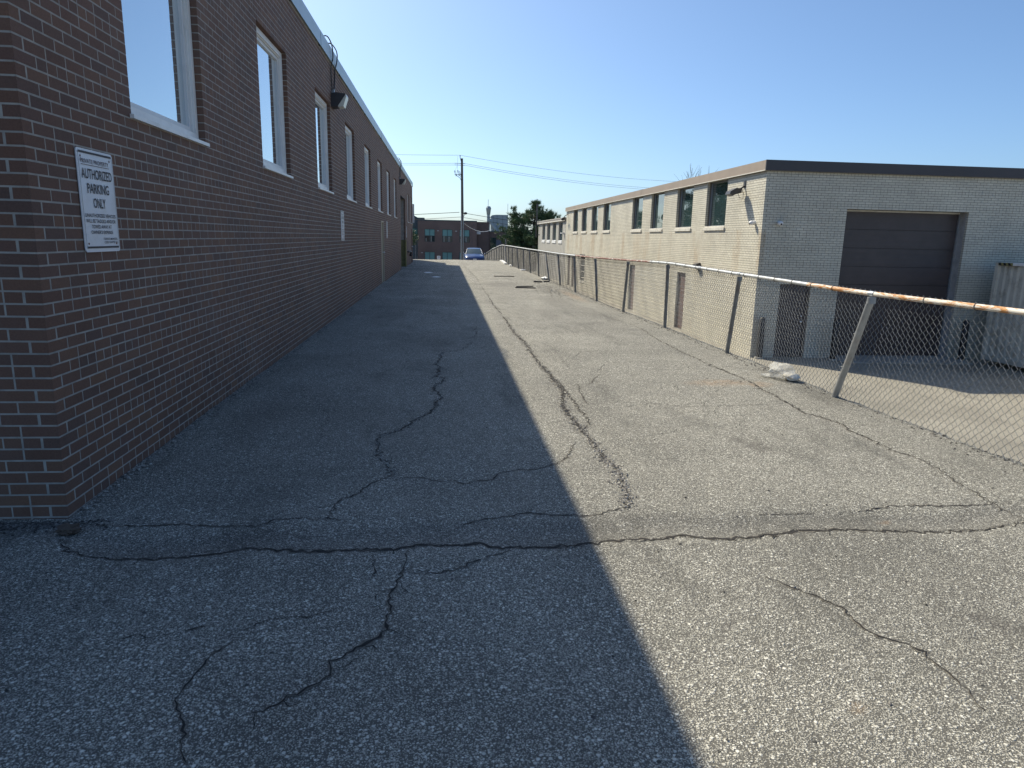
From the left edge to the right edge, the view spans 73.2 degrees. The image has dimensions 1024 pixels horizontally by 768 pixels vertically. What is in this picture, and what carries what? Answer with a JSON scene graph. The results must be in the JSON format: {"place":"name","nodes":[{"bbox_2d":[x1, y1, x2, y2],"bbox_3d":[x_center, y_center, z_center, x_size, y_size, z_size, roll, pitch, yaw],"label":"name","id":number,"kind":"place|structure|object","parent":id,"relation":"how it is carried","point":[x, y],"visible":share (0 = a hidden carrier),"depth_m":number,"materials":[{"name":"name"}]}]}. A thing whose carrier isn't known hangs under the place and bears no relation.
{"place":"outdoors","nodes":[
{"label":"outdoors","id":0,"kind":"place"},
{"bbox_2d":[412,204,413,222],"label":"projecting sign","id":1,"kind":"object","parent":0,"point":[413,212],"visible":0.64,"depth_m":45.44,"materials":[{"name":"white plastic"}]},
{"bbox_2d":[0,259,1023,767],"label":"alley pavement","id":2,"kind":"structure","parent":0,"point":[302,643],"depth_m":3.36,"materials":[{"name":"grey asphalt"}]},
{"bbox_2d":[54,522,81,535],"bbox_3d":[-2.401,0.783,3.736,0.136,0.056,0.103,0,12,-6],"label":"fallen stone","id":3,"kind":"object","parent":2,"relation":"on","point":[66,529],"visible":1,"depth_m":3.72,"materials":[{"name":"grey stone"}]},
{"bbox_2d":[0,517,139,535],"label":"dirt","id":4,"kind":"structure","parent":2,"relation":"on","point":[13,525],"depth_m":3.83,"materials":[{"name":"soil"}]},
{"bbox_2d":[0,0,412,519],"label":"brick building","id":5,"kind":"structure","parent":2,"relation":"on","point":[249,163],"depth_m":5.31,"materials":[{"name":"brown brick"}]},
{"bbox_2d":[74,147,119,251],"bbox_3d":[-2.542,-1.120,4.247,0.009,0.600,0.445,0,12,-6],"label":"parking sign","id":6,"kind":"object","parent":5,"relation":"attached to","point":[95,178],"visible":1,"depth_m":4.23,"materials":[{"name":"white metal"}]},
{"bbox_2d":[121,0,209,146],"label":"window","id":7,"kind":"structure","parent":5,"relation":"in","point":[157,33],"depth_m":5.47,"materials":[{"name":"white glass"}]},
{"bbox_2d":[256,26,293,178],"bbox_3d":[-3.040,-3.478,8.669,0.183,1.604,1.548,0,12,-6],"label":"window","id":8,"kind":"structure","parent":5,"relation":"in","point":[269,57],"depth_m":8.90,"materials":[{"name":"white glass"}]},
{"bbox_2d":[315,92,333,193],"bbox_3d":[-3.379,-4.227,12.174,0.183,1.604,1.548,0,12,-6],"label":"window","id":9,"kind":"structure","parent":5,"relation":"in","point":[320,106],"depth_m":12.56,"materials":[{"name":"white glass"}]},
{"bbox_2d":[324,35,347,108],"bbox_3d":[-3.420,-5.750,12.761,0.479,1.160,0.892,10,15,35],"label":"wall lamp","id":10,"kind":"object","parent":5,"relation":"attached to","point":[339,100],"visible":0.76,"depth_m":12.89,"materials":[{"name":"brown metal"}]},
{"bbox_2d":[341,211,344,239],"bbox_3d":[-3.518,-3.289,14.336,0.009,0.600,0.445,0,12,-6],"label":"parking sign","id":11,"kind":"object","parent":5,"relation":"attached to","point":[342,227],"visible":1,"depth_m":14.30,"materials":[{"name":"white metal"}]},
{"bbox_2d":[345,125,356,202],"bbox_3d":[-3.708,-4.955,15.582,0.183,1.604,1.548,0,12,-6],"label":"window","id":12,"kind":"structure","parent":5,"relation":"in","point":[348,134],"depth_m":16.07,"materials":[{"name":"white plastic"}]},
{"bbox_2d":[364,146,372,208],"bbox_3d":[-4.047,-5.704,19.087,0.183,1.604,1.548,0,12,-6],"label":"window","id":13,"kind":"structure","parent":5,"relation":"in","point":[365,150],"depth_m":19.67,"materials":[{"name":"white plastic"}]},
{"bbox_2d":[377,161,382,212],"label":"window","id":14,"kind":"structure","parent":5,"relation":"in","point":[378,164],"depth_m":23.21,"materials":[{"name":"white glass"}]},
{"bbox_2d":[381,221,384,281],"bbox_3d":[-4.438,-4.507,23.567,0.145,2.072,0.990,0,12,-6],"label":"door","id":15,"kind":"structure","parent":5,"relation":"in","point":[382,222],"depth_m":23.94,"materials":[{"name":"beige metal"}]},
{"bbox_2d":[387,172,390,215],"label":"window","id":16,"kind":"structure","parent":5,"relation":"in","point":[387,172],"depth_m":26.64,"materials":[{"name":"white glass"}]},
{"bbox_2d":[394,180,396,217],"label":"window","id":17,"kind":"structure","parent":5,"relation":"in","point":[394,180],"depth_m":30.12,"materials":[{"name":"white glass"}]},
{"bbox_2d":[399,158,405,184],"bbox_3d":[-5.280,-9.858,31.990,0.479,1.160,0.892,10,15,35],"label":"wall lamp","id":18,"kind":"object","parent":5,"relation":"attached to","point":[402,181],"visible":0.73,"depth_m":32.11,"materials":[{"name":"brown metal"}]},
{"bbox_2d":[69,307,353,523],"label":"wall foot grit","id":19,"kind":"structure","parent":2,"relation":"on","point":[141,465],"depth_m":5.67,"materials":[{"name":"gravel"}]},
{"bbox_2d":[413,227,418,245],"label":"leafy tree","id":20,"kind":"object","parent":2,"relation":"on","point":[415,235],"visible":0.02,"depth_m":83.99,"materials":[{"name":"green plant"}]},
{"bbox_2d":[370,343,475,473],"bbox_3d":[-0.895,-0.013,7.702,0.460,0.038,6.112,2,12,2],"label":"crack grit","id":21,"kind":"object","parent":2,"relation":"on","point":[413,417],"visible":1,"depth_m":5.94,"materials":[{"name":"stone"}]},
{"bbox_2d":[454,155,466,259],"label":"utility pole","id":22,"kind":"object","parent":2,"relation":"on","point":[463,213],"visible":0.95,"depth_m":77.33,"materials":[{"name":"brown wood"}]},
{"bbox_2d":[466,165,633,188],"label":"overhead wire","id":23,"kind":"object","parent":22,"relation":"attached to","point":[544,178],"visible":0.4,"depth_m":82.37,"materials":[{"name":"black plastic"}]},
{"bbox_2d":[469,164,644,187],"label":"overhead wire","id":24,"kind":"object","parent":22,"relation":"attached to","point":[556,178],"visible":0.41,"depth_m":82.80,"materials":[{"name":"black plastic"}]},
{"bbox_2d":[461,155,675,181],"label":"overhead wire","id":25,"kind":"object","parent":22,"relation":"attached to","point":[563,171],"visible":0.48,"depth_m":83.25,"materials":[{"name":"black plastic"}]},
{"bbox_2d":[463,248,485,259],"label":"parked car","id":26,"kind":"object","parent":2,"relation":"on","point":[473,254],"visible":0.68,"depth_m":64.46,"materials":[{"name":"blue paint"}]},
{"bbox_2d":[525,282,584,301],"bbox_3d":[0.862,-3.227,23.066,1.885,0.054,12.368,0,12,-6],"label":"loose rubble","id":27,"kind":"object","parent":2,"relation":"on","point":[553,290],"visible":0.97,"depth_m":22.03,"materials":[{"name":"stone"}]},
{"bbox_2d":[494,306,644,509],"bbox_3d":[0.191,-0.579,10.500,0.294,0.049,12.935,0,12,-6],"label":"crack grit","id":28,"kind":"object","parent":2,"relation":"on","point":[623,489],"visible":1,"depth_m":5.17,"materials":[{"name":"gravel"}]},
{"bbox_2d":[553,282,1023,471],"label":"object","id":29,"kind":"object","parent":2,"relation":"on","point":[801,383],"visible":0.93,"depth_m":8.02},
{"bbox_2d":[783,372,800,380],"bbox_3d":[3.251,-0.155,8.284,0.335,0.195,0.424,-4,13,-23],"label":"plastic bag","id":30,"kind":"object","parent":2,"relation":"on","point":[789,376],"visible":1,"depth_m":8.16,"materials":[{"name":"white plastic"}]},
{"bbox_2d":[302,0,1023,231],"label":"sky","id":31,"kind":"structure","parent":0,"point":[650,91],"materials":[{"name":"blue"}]},
{"bbox_2d":[674,166,717,179],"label":"bare tree","id":32,"kind":"object","parent":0,"point":[697,172],"visible":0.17,"depth_m":54.61,"materials":[{"name":"brown plant"}]},
{"bbox_2d":[535,271,1023,462],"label":"lot pavement","id":33,"kind":"structure","parent":0,"point":[998,398],"depth_m":15.41,"materials":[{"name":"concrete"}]},
{"bbox_2d":[537,217,565,281],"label":"grey annex","id":34,"kind":"object","parent":33,"relation":"on","point":[551,238],"visible":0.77,"depth_m":55.92,"materials":[{"name":"paint"}]},
{"bbox_2d":[535,204,539,237],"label":"mast","id":35,"kind":"object","parent":34,"relation":"attached to","point":[536,220],"visible":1,"depth_m":63.58,"materials":[{"name":"grey metal"}]},
{"bbox_2d":[546,224,549,242],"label":"window","id":36,"kind":"structure","parent":34,"relation":"in","point":[548,241],"depth_m":58.53,"materials":[{"name":"clear glass"}]},
{"bbox_2d":[552,223,555,242],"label":"window","id":37,"kind":"structure","parent":34,"relation":"in","point":[553,241],"depth_m":55.35,"materials":[{"name":"clear glass"}]},
{"bbox_2d":[558,222,562,243],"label":"window","id":38,"kind":"structure","parent":34,"relation":"in","point":[559,241],"depth_m":52.48,"materials":[{"name":"clear glass"}]},
{"bbox_2d":[754,317,765,358],"bbox_3d":[6.967,-1.243,19.328,0.263,1.275,0.270,0,12,-6],"label":"bollard","id":39,"kind":"object","parent":33,"relation":"on","point":[760,338],"visible":0.54,"depth_m":19.26,"materials":[{"name":"black metal"}]},
{"bbox_2d":[564,160,1023,364],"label":"cream building","id":40,"kind":"structure","parent":33,"relation":"on","point":[952,233],"depth_m":19.73,"materials":[{"name":"brick"}]},
{"bbox_2d":[572,210,577,233],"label":"window","id":41,"kind":"structure","parent":40,"relation":"in","point":[576,214],"depth_m":46.28,"materials":[{"name":"clear glass"}]},
{"bbox_2d":[579,254,584,282],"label":"window","id":42,"kind":"structure","parent":40,"relation":"in","point":[582,277],"depth_m":43.87,"materials":[{"name":"clear glass"}]},
{"bbox_2d":[581,208,586,232],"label":"window","id":43,"kind":"structure","parent":40,"relation":"in","point":[585,210],"depth_m":43.31,"materials":[{"name":"clear glass"}]},
{"bbox_2d":[590,206,597,232],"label":"window","id":44,"kind":"structure","parent":40,"relation":"in","point":[596,207],"depth_m":40.42,"materials":[{"name":"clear glass"}]},
{"bbox_2d":[602,203,610,232],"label":"window","id":45,"kind":"structure","parent":40,"relation":"in","point":[608,206],"depth_m":37.20,"materials":[{"name":"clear glass"}]},
{"bbox_2d":[629,265,634,309],"bbox_3d":[5.636,-4.493,32.094,0.115,2.053,0.892,0,12,-6],"label":"door","id":46,"kind":"structure","parent":40,"relation":"in","point":[631,289],"depth_m":32.24,"materials":[{"name":"brown paint"}]},
{"bbox_2d":[630,197,642,231],"bbox_3d":[5.715,-7.634,31.122,0.235,1.541,1.760,0,12,-6],"label":"window","id":47,"kind":"structure","parent":40,"relation":"in","point":[639,201],"depth_m":31.43,"materials":[{"name":"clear glass"}]},
{"bbox_2d":[649,192,664,231],"bbox_3d":[5.997,-7.010,28.202,0.235,1.541,1.760,0,12,-6],"label":"window","id":48,"kind":"structure","parent":40,"relation":"in","point":[659,198],"depth_m":28.37,"materials":[{"name":"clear glass"}]},
{"bbox_2d":[675,272,685,327],"bbox_3d":[6.276,-3.078,25.474,0.115,2.053,0.892,0,12,-6],"label":"door","id":49,"kind":"structure","parent":40,"relation":"in","point":[683,280],"depth_m":25.65,"materials":[{"name":"brown paint"}]},
{"bbox_2d":[674,187,693,230],"bbox_3d":[6.308,-6.323,24.989,0.235,1.541,1.760,0,12,-6],"label":"window","id":50,"kind":"structure","parent":40,"relation":"in","point":[686,204],"depth_m":25.17,"materials":[{"name":"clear glass"}]},
{"bbox_2d":[703,180,727,230],"bbox_3d":[6.590,-5.699,22.068,0.235,1.541,1.760,0,12,-6],"label":"window","id":51,"kind":"structure","parent":40,"relation":"in","point":[718,201],"depth_m":22.23,"materials":[{"name":"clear glass"}]},
{"bbox_2d":[725,181,745,198],"bbox_3d":[6.478,-5.611,19.919,0.505,0.506,0.340,0,12,-6],"label":"floodlight","id":52,"kind":"object","parent":40,"relation":"attached to","point":[732,191],"visible":1,"depth_m":19.83,"materials":[{"name":"grey metal"}]},
{"bbox_2d":[773,284,809,356],"bbox_3d":[7.898,-1.796,19.580,0.892,2.053,0.115,0,12,-6],"label":"door","id":53,"kind":"structure","parent":40,"relation":"in","point":[793,287],"depth_m":19.58,"materials":[{"name":"metal"}]},
{"bbox_2d":[834,210,960,355],"bbox_3d":[10.934,-2.856,19.917,3.584,4.138,0.150,0,12,-6],"label":"garage door","id":54,"kind":"structure","parent":40,"relation":"in","point":[908,253],"depth_m":19.86,"materials":[{"name":"metal"}]},
{"bbox_2d":[827,319,839,360],"bbox_3d":[9.028,-1.194,19.312,0.263,1.275,0.270,0,12,-6],"label":"bollard","id":55,"kind":"object","parent":33,"relation":"on","point":[832,347],"visible":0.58,"depth_m":19.25,"materials":[{"name":"black metal"}]},
{"bbox_2d":[956,320,969,360],"bbox_3d":[12.880,-1.188,19.686,0.263,1.275,0.270,0,12,-6],"label":"bollard","id":56,"kind":"object","parent":33,"relation":"on","point":[964,331],"visible":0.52,"depth_m":19.62,"materials":[{"name":"black plastic"}]},
{"bbox_2d":[980,262,1023,367],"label":"shipping container","id":57,"kind":"object","parent":33,"relation":"on","point":[1007,288],"visible":0.73,"depth_m":18.69,"materials":[{"name":"metal"}]},
{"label":"retaining wall","id":58,"kind":"object","parent":33,"relation":"on","visible":0},
{"bbox_2d":[484,239,1023,465],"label":"chain link fence","id":59,"kind":"object","parent":58,"relation":"on","point":[505,253],"visible":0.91,"depth_m":8.80,"materials":[{"name":"metal"}]},
{"label":"ground","id":60,"kind":"structure","parent":0,"visible":0},
{"bbox_2d":[413,216,535,270],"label":"office building","id":61,"kind":"structure","parent":60,"relation":"on","point":[441,239],"depth_m":92.74,"materials":[{"name":"brown brick"}]},
{"bbox_2d":[425,229,434,241],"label":"window","id":62,"kind":"structure","parent":61,"relation":"in","point":[430,232],"depth_m":92.37,"materials":[{"name":"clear glass"}]},
{"bbox_2d":[425,252,434,259],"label":"window","id":63,"kind":"structure","parent":61,"relation":"in","point":[428,255],"depth_m":92.94,"materials":[{"name":"teal glass"}]},
{"bbox_2d":[442,229,451,241],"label":"window","id":64,"kind":"structure","parent":61,"relation":"in","point":[446,233],"depth_m":92.58,"materials":[{"name":"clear glass"}]},
{"bbox_2d":[442,252,451,259],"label":"window","id":65,"kind":"structure","parent":61,"relation":"in","point":[445,255],"depth_m":93.14,"materials":[{"name":"teal glass"}]},
{"bbox_2d":[459,230,469,242],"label":"window","id":66,"kind":"structure","parent":61,"relation":"in","point":[466,232],"depth_m":92.83,"materials":[{"name":"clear glass"}]},
{"bbox_2d":[486,206,509,230],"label":"building","id":67,"kind":"structure","parent":60,"relation":"on","point":[493,226],"depth_m":244.81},
{"bbox_2d":[493,199,560,269],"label":"pine tree","id":68,"kind":"object","parent":60,"relation":"on","point":[515,235],"visible":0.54,"depth_m":78.51,"materials":[{"name":"green plant"}]}
]}

